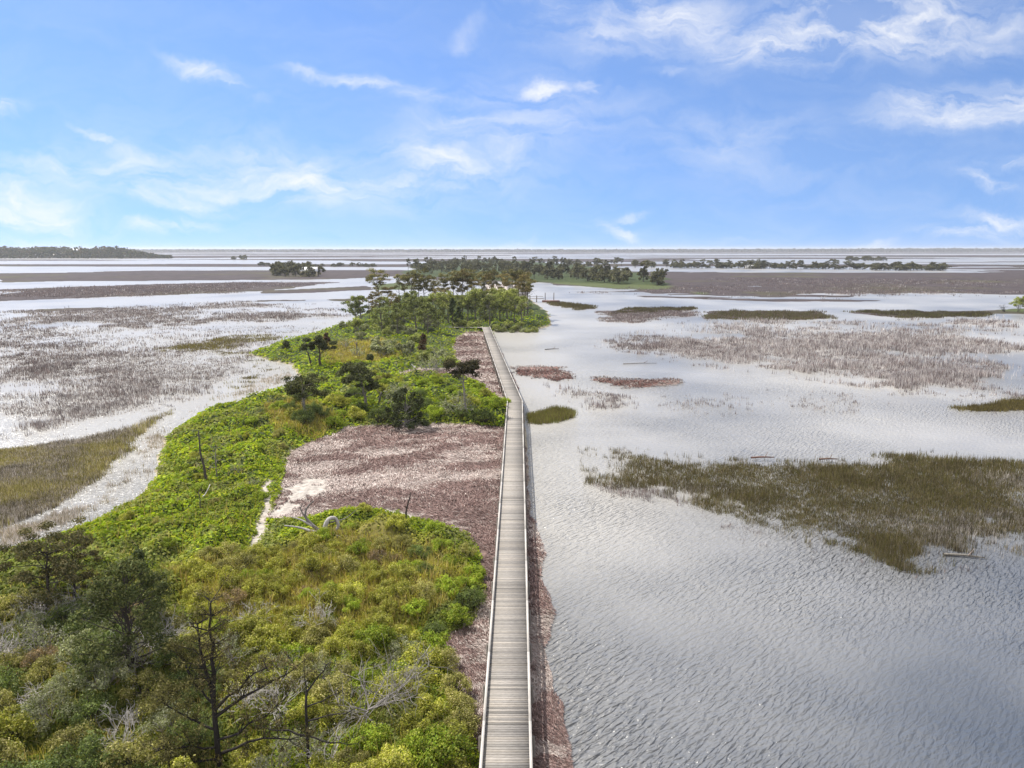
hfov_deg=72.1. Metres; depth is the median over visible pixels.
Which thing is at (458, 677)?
leafy shrub
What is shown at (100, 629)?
leafy shrub
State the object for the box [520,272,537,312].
pine tree
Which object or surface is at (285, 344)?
cedar tree
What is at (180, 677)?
leafy shrub
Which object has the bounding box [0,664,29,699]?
leafy shrub
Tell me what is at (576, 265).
oak tree
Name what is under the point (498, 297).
oak tree
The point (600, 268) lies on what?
oak tree
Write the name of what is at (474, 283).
pine tree
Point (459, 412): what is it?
leafy shrub
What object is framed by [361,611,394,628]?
leafy shrub
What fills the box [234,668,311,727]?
dead shrub
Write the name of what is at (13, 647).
dead shrub
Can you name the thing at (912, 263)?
oak tree
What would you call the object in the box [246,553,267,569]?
leafy shrub
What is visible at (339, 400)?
leafy shrub
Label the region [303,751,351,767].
leafy shrub
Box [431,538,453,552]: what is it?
leafy shrub
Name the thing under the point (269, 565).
leafy shrub
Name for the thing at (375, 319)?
oak tree
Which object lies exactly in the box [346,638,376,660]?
leafy shrub
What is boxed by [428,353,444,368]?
dead shrub
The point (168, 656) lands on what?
leafy shrub
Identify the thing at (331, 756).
dead shrub
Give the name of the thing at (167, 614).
leafy shrub
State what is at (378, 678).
leafy shrub
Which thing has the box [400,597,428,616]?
leafy shrub
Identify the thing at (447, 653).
leafy shrub
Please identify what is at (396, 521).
leafy shrub
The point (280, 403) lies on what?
leafy shrub
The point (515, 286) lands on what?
pine tree
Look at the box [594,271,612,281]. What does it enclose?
oak tree
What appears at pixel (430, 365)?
dead shrub
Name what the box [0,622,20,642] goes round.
leafy shrub
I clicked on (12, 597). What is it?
leafy shrub
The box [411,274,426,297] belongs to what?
pine tree
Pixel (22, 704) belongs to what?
leafy shrub
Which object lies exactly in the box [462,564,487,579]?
leafy shrub
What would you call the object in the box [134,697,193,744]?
leafy shrub
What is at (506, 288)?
house
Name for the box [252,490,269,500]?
leafy shrub
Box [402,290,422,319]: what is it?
oak tree
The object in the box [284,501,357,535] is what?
driftwood tree
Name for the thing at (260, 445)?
leafy shrub
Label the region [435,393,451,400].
leafy shrub
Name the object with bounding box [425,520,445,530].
leafy shrub
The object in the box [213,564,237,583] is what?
leafy shrub
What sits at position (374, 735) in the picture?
leafy shrub
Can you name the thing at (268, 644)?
leafy shrub
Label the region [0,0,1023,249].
sky
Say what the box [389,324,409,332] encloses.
leafy shrub
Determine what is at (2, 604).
leafy shrub
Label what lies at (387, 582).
leafy shrub
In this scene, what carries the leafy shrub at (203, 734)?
on the terrain at (304, 487)
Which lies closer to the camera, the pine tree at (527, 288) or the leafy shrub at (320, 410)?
the leafy shrub at (320, 410)
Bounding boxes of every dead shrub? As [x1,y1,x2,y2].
[0,602,49,655]
[0,627,33,659]
[5,593,67,618]
[10,617,81,664]
[13,680,57,715]
[19,594,78,628]
[51,582,108,616]
[54,595,97,619]
[57,630,120,670]
[80,605,133,627]
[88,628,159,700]
[90,699,153,734]
[100,707,144,752]
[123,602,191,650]
[132,611,192,668]
[206,627,260,676]
[216,680,267,712]
[228,601,277,635]
[229,462,244,472]
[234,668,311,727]
[246,477,262,484]
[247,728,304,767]
[252,645,312,697]
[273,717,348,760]
[292,587,339,627]
[296,724,349,767]
[299,646,347,679]
[334,334,359,347]
[347,345,364,356]
[381,380,416,406]
[416,353,443,371]
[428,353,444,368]
[430,339,446,357]
[435,389,478,416]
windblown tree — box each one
[0,516,97,611]
[33,536,105,599]
[281,373,329,411]
[298,335,336,365]
[334,361,383,405]
[340,301,365,317]
[382,386,430,430]
[441,358,481,411]
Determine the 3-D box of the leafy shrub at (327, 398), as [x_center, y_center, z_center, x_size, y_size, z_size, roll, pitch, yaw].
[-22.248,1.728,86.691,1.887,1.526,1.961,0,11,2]
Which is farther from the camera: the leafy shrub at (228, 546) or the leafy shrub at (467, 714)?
the leafy shrub at (228, 546)
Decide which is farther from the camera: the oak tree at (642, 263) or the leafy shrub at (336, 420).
the oak tree at (642, 263)
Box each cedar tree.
[64,554,184,690]
[129,548,167,630]
[281,341,289,348]
[323,332,330,344]
[366,354,373,360]
[417,333,426,352]
[444,298,457,325]
[454,306,463,319]
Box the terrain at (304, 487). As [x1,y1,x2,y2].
[0,251,1023,767]
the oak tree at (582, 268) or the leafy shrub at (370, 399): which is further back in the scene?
the oak tree at (582, 268)
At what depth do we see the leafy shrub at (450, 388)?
93.79 m
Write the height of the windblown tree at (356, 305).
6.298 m
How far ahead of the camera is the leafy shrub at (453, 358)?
116.52 m
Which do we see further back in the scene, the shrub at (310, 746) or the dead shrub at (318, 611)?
the dead shrub at (318, 611)
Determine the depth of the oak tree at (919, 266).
667.09 m
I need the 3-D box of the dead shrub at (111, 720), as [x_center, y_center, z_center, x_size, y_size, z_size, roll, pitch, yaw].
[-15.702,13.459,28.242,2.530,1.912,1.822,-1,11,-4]
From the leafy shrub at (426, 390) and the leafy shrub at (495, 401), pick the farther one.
the leafy shrub at (426, 390)
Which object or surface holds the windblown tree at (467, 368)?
on the terrain at (304, 487)
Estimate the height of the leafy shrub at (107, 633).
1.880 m
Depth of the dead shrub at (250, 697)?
28.74 m
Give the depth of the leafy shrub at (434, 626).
35.56 m
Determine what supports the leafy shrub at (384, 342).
on the terrain at (304, 487)
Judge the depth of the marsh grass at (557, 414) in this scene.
83.21 m
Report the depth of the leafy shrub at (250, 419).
76.41 m
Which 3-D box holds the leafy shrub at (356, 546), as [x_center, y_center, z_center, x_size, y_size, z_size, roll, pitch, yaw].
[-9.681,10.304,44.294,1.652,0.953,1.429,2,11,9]
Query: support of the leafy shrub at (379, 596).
on the terrain at (304, 487)
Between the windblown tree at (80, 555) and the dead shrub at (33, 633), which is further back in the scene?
the windblown tree at (80, 555)
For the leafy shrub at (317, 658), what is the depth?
32.12 m
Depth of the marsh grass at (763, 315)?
321.05 m
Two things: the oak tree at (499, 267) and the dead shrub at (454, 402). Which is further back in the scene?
the oak tree at (499, 267)
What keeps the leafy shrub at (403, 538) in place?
on the terrain at (304, 487)
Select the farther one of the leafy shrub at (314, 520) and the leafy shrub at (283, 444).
the leafy shrub at (283, 444)
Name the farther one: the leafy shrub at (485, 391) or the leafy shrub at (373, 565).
the leafy shrub at (485, 391)
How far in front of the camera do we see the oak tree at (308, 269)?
502.87 m
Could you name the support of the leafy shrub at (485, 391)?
on the terrain at (304, 487)
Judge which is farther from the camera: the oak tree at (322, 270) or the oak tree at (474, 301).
the oak tree at (322, 270)
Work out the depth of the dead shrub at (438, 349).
124.06 m
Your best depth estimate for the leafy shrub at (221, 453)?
62.51 m
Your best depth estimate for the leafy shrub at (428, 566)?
40.49 m
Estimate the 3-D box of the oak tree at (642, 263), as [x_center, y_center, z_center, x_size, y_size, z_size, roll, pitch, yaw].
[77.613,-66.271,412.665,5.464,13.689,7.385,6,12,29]
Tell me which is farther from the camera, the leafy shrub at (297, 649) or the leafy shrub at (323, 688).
the leafy shrub at (297, 649)
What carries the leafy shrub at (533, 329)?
on the terrain at (304, 487)
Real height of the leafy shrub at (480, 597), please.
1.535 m
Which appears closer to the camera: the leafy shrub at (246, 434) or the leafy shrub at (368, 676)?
the leafy shrub at (368, 676)
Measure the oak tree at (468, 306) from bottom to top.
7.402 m
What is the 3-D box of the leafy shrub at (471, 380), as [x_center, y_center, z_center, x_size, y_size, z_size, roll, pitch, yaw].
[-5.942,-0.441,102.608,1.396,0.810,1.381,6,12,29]
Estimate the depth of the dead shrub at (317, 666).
30.71 m
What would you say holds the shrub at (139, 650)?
on the terrain at (304, 487)
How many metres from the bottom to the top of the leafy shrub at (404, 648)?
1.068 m
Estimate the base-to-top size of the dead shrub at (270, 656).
2.359 m
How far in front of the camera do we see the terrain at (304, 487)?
185.70 m
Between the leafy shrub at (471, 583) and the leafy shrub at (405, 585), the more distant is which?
the leafy shrub at (471, 583)
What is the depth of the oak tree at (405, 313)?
155.80 m
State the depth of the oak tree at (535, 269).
464.06 m
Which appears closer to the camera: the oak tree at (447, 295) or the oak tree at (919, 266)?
the oak tree at (447, 295)
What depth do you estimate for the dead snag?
48.42 m
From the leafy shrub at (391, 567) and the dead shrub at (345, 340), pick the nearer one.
the leafy shrub at (391, 567)
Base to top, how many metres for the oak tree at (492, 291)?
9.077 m
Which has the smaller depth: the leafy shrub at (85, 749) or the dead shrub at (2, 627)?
the leafy shrub at (85, 749)
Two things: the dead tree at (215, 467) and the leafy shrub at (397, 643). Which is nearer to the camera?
the leafy shrub at (397, 643)
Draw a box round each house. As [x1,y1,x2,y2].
[300,267,317,276]
[482,284,529,309]
[745,265,761,268]
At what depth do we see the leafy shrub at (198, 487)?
56.02 m
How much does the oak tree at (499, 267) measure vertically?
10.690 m
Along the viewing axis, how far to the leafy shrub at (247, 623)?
33.65 m
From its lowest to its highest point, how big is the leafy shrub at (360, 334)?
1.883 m
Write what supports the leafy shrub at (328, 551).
on the terrain at (304, 487)
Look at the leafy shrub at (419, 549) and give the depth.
44.01 m
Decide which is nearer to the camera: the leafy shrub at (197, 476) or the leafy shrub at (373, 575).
the leafy shrub at (373, 575)
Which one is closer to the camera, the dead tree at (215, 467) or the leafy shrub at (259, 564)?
the leafy shrub at (259, 564)
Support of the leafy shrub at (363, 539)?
on the terrain at (304, 487)
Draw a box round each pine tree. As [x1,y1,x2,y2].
[137,573,319,767]
[362,295,373,318]
[365,268,389,318]
[369,290,382,323]
[380,287,393,312]
[388,293,399,320]
[393,274,404,295]
[399,274,410,291]
[406,270,420,290]
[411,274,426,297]
[412,267,433,296]
[426,276,442,304]
[432,287,441,302]
[436,272,451,289]
[441,287,449,310]
[445,270,465,295]
[455,269,469,312]
[458,269,474,310]
[464,268,478,288]
[467,278,481,312]
[474,270,489,288]
[478,273,494,311]
[487,270,499,284]
[495,273,510,288]
[499,269,512,283]
[502,274,518,311]
[510,269,526,314]
[514,274,533,317]
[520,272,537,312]
[714,262,727,267]
[805,265,816,268]
[818,262,828,268]
[828,264,840,268]
[856,263,866,269]
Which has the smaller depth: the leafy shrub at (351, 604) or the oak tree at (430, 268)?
the leafy shrub at (351, 604)
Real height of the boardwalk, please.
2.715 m
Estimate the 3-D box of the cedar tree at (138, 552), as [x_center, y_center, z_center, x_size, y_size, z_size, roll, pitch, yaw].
[-17.840,10.330,34.444,1.718,4.937,1.567,-7,13,-31]
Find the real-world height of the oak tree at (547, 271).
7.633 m
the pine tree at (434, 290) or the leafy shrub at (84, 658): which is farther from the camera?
the pine tree at (434, 290)
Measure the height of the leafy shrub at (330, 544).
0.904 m
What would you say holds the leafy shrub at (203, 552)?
on the terrain at (304, 487)
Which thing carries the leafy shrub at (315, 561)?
on the terrain at (304, 487)
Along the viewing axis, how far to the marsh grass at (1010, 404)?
88.46 m
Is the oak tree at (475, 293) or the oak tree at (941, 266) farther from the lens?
the oak tree at (941, 266)
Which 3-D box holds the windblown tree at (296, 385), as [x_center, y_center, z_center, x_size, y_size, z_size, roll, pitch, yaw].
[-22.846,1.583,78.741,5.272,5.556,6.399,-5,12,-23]
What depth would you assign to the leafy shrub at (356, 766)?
24.42 m
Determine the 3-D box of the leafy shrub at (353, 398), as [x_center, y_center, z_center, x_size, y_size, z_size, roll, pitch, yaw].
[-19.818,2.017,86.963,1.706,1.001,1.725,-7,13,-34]
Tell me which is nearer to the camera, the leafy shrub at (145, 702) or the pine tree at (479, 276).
the leafy shrub at (145, 702)
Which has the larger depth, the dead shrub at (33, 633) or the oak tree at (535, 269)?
the oak tree at (535, 269)
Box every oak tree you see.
[269,263,278,275]
[271,267,281,275]
[280,267,288,275]
[284,260,293,266]
[287,264,299,276]
[295,263,304,275]
[302,266,315,276]
[316,266,325,275]
[344,295,373,318]
[367,307,390,333]
[371,295,397,317]
[382,303,412,333]
[394,294,404,308]
[394,303,414,325]
[397,295,428,328]
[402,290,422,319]
[413,306,428,325]
[414,302,440,333]
[419,263,428,269]
[425,292,446,320]
[426,265,434,272]
[429,309,445,327]
[435,290,457,322]
[443,265,454,272]
[453,258,459,269]
[455,294,464,317]
[456,295,474,320]
[462,288,484,320]
[470,289,485,316]
[470,294,494,314]
[478,295,502,324]
[481,287,499,316]
[491,295,504,319]
[493,288,519,319]
[494,263,501,278]
[502,296,521,322]
[507,286,526,314]
[508,296,534,321]
[518,260,527,270]
[530,264,538,272]
[532,264,544,275]
[540,268,554,278]
[546,260,552,268]
[550,268,559,278]
[554,270,562,279]
[564,265,570,273]
[569,265,584,278]
[574,263,580,270]
[579,270,594,280]
[588,264,600,274]
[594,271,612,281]
[597,264,606,278]
[603,260,610,270]
[609,265,620,281]
[611,270,626,282]
[626,270,632,278]
[636,268,648,279]
[640,260,649,281]
[648,268,664,283]
[650,273,664,284]
[877,263,891,269]
[890,262,901,268]
[891,265,907,270]
[906,261,917,269]
[911,264,922,269]
[923,265,935,270]
[926,262,936,268]
[936,263,946,270]
[1008,296,1023,311]
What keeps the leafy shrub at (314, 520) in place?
on the terrain at (304, 487)
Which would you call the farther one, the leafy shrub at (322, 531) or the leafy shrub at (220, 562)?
the leafy shrub at (322, 531)
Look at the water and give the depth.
50.56 m
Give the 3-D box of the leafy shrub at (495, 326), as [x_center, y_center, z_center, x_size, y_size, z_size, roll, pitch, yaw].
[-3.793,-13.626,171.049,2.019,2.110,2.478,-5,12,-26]
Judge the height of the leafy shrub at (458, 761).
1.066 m
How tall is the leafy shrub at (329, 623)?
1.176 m
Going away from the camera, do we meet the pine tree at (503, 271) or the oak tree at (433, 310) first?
the oak tree at (433, 310)
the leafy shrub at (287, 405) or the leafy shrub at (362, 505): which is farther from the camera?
the leafy shrub at (287, 405)
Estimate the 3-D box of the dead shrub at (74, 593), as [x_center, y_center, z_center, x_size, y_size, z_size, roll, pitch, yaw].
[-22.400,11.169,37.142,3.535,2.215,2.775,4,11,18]
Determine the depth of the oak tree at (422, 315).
171.73 m
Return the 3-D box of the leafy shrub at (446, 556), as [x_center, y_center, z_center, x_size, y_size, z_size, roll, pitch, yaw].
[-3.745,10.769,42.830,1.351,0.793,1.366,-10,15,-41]
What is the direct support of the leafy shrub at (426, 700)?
on the terrain at (304, 487)
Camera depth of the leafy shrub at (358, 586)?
37.62 m
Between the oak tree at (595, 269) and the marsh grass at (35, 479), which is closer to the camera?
the marsh grass at (35, 479)
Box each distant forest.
[0,245,172,258]
[129,248,1023,251]
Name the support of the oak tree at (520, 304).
on the terrain at (304, 487)
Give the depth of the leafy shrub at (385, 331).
149.89 m
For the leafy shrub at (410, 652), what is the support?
on the terrain at (304, 487)
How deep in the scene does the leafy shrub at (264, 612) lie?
35.53 m
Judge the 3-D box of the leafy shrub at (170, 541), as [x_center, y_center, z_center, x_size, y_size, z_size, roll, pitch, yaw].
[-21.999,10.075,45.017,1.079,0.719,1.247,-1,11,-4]
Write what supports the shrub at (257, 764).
on the terrain at (304, 487)
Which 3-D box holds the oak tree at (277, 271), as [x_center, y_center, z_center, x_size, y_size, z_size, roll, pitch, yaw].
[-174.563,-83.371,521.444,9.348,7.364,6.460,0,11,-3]
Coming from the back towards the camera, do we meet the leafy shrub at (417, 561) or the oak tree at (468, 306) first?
the oak tree at (468, 306)
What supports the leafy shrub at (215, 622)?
on the terrain at (304, 487)
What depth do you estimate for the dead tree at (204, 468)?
58.57 m
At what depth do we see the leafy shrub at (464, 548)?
44.45 m
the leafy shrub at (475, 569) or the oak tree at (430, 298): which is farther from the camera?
the oak tree at (430, 298)
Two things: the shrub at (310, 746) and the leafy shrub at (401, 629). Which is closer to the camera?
the shrub at (310, 746)
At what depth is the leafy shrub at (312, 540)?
44.75 m
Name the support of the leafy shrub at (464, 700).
on the terrain at (304, 487)
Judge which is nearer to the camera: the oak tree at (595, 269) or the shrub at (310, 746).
the shrub at (310, 746)
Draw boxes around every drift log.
[751,452,773,458]
[943,548,984,557]
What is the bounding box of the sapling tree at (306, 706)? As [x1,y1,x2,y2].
[243,659,368,766]
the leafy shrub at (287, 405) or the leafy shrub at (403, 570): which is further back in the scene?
the leafy shrub at (287, 405)
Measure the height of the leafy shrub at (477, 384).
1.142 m
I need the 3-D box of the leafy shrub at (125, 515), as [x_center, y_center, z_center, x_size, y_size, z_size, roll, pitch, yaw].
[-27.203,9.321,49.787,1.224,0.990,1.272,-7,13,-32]
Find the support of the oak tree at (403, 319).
on the terrain at (304, 487)
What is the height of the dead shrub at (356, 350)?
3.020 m
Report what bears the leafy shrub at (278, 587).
on the terrain at (304, 487)
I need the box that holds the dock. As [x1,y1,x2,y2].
[528,293,559,301]
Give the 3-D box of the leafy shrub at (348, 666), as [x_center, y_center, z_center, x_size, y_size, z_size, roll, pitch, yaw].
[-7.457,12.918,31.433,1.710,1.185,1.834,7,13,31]
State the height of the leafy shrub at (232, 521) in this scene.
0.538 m
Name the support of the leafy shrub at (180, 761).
on the terrain at (304, 487)
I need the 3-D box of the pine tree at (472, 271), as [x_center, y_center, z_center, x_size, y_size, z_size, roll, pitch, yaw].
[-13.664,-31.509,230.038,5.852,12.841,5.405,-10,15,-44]
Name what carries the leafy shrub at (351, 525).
on the terrain at (304, 487)
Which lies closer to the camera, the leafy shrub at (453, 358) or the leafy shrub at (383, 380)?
the leafy shrub at (383, 380)
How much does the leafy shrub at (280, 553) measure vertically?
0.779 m
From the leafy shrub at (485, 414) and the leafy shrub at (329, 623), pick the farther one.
the leafy shrub at (485, 414)
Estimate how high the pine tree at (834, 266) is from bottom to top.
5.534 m
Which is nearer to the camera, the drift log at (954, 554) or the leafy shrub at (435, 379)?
the drift log at (954, 554)
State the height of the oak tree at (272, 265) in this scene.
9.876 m
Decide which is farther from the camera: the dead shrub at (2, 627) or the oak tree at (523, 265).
the oak tree at (523, 265)
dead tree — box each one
[192,484,208,507]
[196,430,207,479]
[203,441,225,476]
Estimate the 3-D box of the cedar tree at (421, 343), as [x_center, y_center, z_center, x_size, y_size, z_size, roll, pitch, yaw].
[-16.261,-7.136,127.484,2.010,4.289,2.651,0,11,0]
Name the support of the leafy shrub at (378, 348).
on the terrain at (304, 487)
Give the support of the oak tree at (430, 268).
on the terrain at (304, 487)
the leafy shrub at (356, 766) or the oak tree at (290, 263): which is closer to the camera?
the leafy shrub at (356, 766)
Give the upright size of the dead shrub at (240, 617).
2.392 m
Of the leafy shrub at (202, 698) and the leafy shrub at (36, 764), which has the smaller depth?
the leafy shrub at (36, 764)
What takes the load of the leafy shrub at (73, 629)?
on the terrain at (304, 487)
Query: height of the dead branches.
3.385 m
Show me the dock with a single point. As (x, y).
(536, 298)
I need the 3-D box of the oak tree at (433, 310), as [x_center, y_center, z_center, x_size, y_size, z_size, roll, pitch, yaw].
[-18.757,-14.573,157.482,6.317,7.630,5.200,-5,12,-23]
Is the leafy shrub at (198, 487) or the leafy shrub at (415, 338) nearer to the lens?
the leafy shrub at (198, 487)
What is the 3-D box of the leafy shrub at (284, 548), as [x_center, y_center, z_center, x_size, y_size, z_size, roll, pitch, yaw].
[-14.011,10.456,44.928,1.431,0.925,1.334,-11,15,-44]
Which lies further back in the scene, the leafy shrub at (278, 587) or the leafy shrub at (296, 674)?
the leafy shrub at (278, 587)
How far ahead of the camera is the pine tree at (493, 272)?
221.53 m
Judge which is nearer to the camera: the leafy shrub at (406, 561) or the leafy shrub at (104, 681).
the leafy shrub at (104, 681)
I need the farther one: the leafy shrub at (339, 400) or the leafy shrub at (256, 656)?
the leafy shrub at (339, 400)
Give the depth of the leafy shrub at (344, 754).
25.48 m
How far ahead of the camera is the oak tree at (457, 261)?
525.93 m
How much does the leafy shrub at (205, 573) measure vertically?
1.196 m
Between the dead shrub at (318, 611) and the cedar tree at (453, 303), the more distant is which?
the cedar tree at (453, 303)
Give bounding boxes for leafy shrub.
[0,593,18,620]
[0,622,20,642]
[0,646,34,676]
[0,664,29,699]
[0,687,16,710]
[0,704,42,751]
[0,737,27,767]
[0,753,51,767]
[2,587,44,616]
[2,696,44,723]
[10,686,79,736]
[13,608,51,629]
[19,644,61,670]
[21,655,66,683]
[39,726,122,767]
[43,598,91,631]
[43,669,84,697]
[45,718,102,755]
[47,628,101,665]
[53,688,115,732]
[54,617,110,649]
[66,639,121,679]
[67,649,134,694]
[79,606,123,633]
[81,618,135,661]
[94,730,160,767]
[96,617,126,638]
[117,667,164,704]
[118,510,134,520]
[127,760,163,767]
[129,597,176,621]
[134,674,197,718]
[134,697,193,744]
[150,515,164,526]
[150,634,201,669]
[153,497,164,504]
[155,657,224,702]
[158,754,198,767]
[160,536,176,547]
[164,709,223,748]
[173,465,188,472]
[177,557,210,572]
[177,682,222,714]
[179,623,221,646]
[181,634,211,660]
[182,581,209,599]
[186,587,215,612]
[187,564,217,583]
[187,650,229,675]
[188,451,199,457]
[188,481,209,491]
[193,473,203,479]
[194,545,221,560]
[205,602,227,614]
[209,497,221,503]
[211,557,231,570]
[211,615,239,633]
[212,539,241,559]
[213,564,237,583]
[216,451,226,457]
[216,573,244,590]
[216,662,260,696]
[221,588,248,606]
[221,668,261,701]
[223,613,268,645]
[224,550,259,572]
[226,735,271,766]
[227,518,238,525]
[229,757,258,767]
[239,568,261,582]
[240,575,267,596]
[240,623,290,654]
[241,547,263,557]
[242,431,250,437]
[245,416,257,423]
[245,595,267,611]
[246,541,266,552]
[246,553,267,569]
[249,651,275,673]
[250,668,291,705]
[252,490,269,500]
[254,606,282,623]
[257,443,265,448]
[259,568,274,576]
[261,573,281,588]
[264,555,290,571]
[265,545,282,556]
[266,577,290,599]
[268,400,286,410]
[270,603,289,617]
[271,465,284,472]
[272,427,288,437]
[274,568,293,576]
[275,551,289,560]
[277,442,287,448]
[277,642,316,663]
[279,604,310,630]
[281,541,297,551]
[282,570,306,588]
[282,624,309,648]
[283,400,299,410]
[283,406,300,417]
[285,695,330,721]
[287,660,318,688]
[288,391,308,402]
[289,405,315,420]
[291,544,311,553]
[294,412,315,424]
[295,555,325,571]
[297,531,321,550]
[298,550,318,562]
[298,588,316,600]
[298,626,332,656]
[299,649,332,667]
[300,404,317,409]
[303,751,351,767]
[304,616,338,640]
[307,670,356,703]
[308,406,331,416]
[311,517,324,524]
[311,542,329,555]
[312,526,335,542]
[313,636,348,654]
[315,584,344,609]
[316,609,339,625]
[316,693,358,735]
[318,548,342,560]
[319,414,343,426]
[320,580,343,593]
[322,656,361,685]
[323,393,335,402]
[326,538,344,550]
[326,552,360,574]
[330,394,351,407]
[331,409,345,415]
[331,622,361,647]
[334,746,369,767]
[335,593,361,612]
[337,581,366,599]
[338,321,348,327]
[342,522,358,530]
[342,761,365,767]
[345,541,370,555]
[345,578,367,594]
[345,698,380,725]
[346,387,366,397]
[346,396,357,402]
[346,404,366,419]
[346,567,368,580]
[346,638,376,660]
[346,668,377,698]
[347,317,363,330]
[349,556,362,570]
[349,721,393,753]
[351,401,366,408]
[353,622,396,647]
[354,331,366,338]
[354,537,372,547]
[355,502,372,511]
[359,324,371,329]
[360,395,377,404]
[360,559,383,574]
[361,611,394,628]
[362,743,415,767]
[363,606,384,619]
[365,567,387,582]
[367,402,392,422]
[367,586,390,606]
[367,670,406,708]
[368,547,387,561]
[369,341,395,357]
[371,321,389,331]
[371,335,396,345]
[372,375,382,380]
[373,534,396,552]
[375,382,390,393]
[375,578,398,592]
[378,377,389,383]
[378,658,414,676]
[379,597,398,613]
[381,327,395,335]
[381,373,390,378]
[384,513,409,528]
[384,561,412,577]
[384,633,418,661]
[386,317,404,325]
[386,579,416,599]
[387,553,404,561]
[388,534,413,550]
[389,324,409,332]
[391,559,411,572]
[391,622,420,647]
[394,563,419,581]
[395,340,414,355]
[395,640,446,679]
[396,665,434,696]
[396,708,430,736]
[396,727,438,767]
[397,642,423,658]
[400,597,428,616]
[404,327,417,335]
[406,559,424,569]
[406,720,473,767]
[407,544,431,558]
[408,334,420,341]
[408,577,436,602]
[414,387,427,397]
[414,665,438,684]
[415,351,431,360]
[415,388,430,394]
[416,378,427,384]
[416,560,435,575]
[416,691,445,719]
[417,629,451,657]
[422,397,440,409]
[422,619,446,635]
[423,319,440,328]
[424,404,444,416]
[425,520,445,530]
[428,374,442,382]
[430,646,460,674]
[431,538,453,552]
[431,573,461,597]
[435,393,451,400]
[435,716,473,755]
[436,671,472,694]
[437,349,451,357]
[439,554,463,565]
[440,601,472,624]
[440,753,474,767]
[441,401,457,412]
[442,688,479,719]
[444,354,457,360]
[444,705,481,737]
[445,385,456,391]
[452,585,487,608]
[453,318,466,326]
[454,408,468,417]
[457,541,476,557]
[457,575,478,589]
[459,394,480,405]
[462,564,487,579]
[466,378,475,382]
[467,321,477,326]
[468,406,496,422]
[472,381,485,386]
[479,388,491,395]
[482,394,506,406]
[492,324,499,329]
[503,319,513,326]
[516,321,524,327]
[529,326,538,331]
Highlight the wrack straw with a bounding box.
[264,332,572,767]
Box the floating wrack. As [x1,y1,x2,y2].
[511,365,684,388]
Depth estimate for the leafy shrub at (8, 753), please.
25.50 m
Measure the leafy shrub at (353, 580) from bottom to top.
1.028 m
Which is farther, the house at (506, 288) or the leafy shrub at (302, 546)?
the house at (506, 288)
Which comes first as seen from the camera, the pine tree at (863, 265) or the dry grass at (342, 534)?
the dry grass at (342, 534)
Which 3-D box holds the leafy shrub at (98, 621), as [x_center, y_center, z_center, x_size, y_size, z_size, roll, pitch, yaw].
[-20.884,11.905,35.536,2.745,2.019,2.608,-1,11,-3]
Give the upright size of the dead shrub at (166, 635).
2.555 m
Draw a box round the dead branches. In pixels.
[327,636,459,738]
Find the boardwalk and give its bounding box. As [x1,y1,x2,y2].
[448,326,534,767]
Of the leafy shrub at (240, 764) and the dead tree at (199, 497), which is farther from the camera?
the dead tree at (199, 497)
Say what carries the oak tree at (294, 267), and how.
on the terrain at (304, 487)
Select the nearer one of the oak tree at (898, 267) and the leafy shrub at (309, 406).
the leafy shrub at (309, 406)
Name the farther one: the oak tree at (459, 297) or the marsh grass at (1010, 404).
the oak tree at (459, 297)
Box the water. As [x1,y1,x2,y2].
[0,251,1023,767]
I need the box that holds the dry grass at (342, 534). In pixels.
[0,337,505,767]
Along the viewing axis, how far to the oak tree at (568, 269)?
545.01 m
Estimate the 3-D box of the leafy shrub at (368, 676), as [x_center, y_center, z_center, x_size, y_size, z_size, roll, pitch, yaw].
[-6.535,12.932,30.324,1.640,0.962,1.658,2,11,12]
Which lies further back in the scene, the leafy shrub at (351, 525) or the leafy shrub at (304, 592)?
the leafy shrub at (351, 525)
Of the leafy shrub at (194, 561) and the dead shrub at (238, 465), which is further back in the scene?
the dead shrub at (238, 465)
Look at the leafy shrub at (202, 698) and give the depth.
28.63 m
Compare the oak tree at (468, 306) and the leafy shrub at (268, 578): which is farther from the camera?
the oak tree at (468, 306)
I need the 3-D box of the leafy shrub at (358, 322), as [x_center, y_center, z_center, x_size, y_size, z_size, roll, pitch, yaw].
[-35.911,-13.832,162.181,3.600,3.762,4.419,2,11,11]
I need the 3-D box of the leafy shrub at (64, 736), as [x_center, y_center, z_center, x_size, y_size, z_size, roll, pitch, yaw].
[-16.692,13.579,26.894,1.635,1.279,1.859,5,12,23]
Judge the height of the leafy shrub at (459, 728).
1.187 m
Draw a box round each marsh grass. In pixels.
[0,277,1023,319]
[0,300,349,441]
[0,326,314,547]
[524,404,578,424]
[543,309,1023,546]
[577,446,1023,583]
[947,396,1023,411]
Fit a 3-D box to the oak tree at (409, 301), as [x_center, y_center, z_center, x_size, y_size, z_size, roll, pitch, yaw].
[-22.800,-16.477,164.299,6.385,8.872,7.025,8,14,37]
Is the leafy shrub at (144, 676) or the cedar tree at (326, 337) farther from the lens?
the cedar tree at (326, 337)
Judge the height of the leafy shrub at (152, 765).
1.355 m
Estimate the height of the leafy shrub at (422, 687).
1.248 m
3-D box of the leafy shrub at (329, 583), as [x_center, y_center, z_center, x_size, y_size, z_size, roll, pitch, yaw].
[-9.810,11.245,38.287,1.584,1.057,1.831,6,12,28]
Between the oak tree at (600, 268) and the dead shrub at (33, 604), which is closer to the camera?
the dead shrub at (33, 604)
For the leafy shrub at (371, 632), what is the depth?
33.67 m
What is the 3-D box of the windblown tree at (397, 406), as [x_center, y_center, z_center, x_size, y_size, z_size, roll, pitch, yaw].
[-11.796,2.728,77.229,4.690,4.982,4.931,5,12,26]
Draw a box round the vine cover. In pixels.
[0,310,550,767]
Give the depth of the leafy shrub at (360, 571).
40.74 m
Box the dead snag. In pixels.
[404,492,410,521]

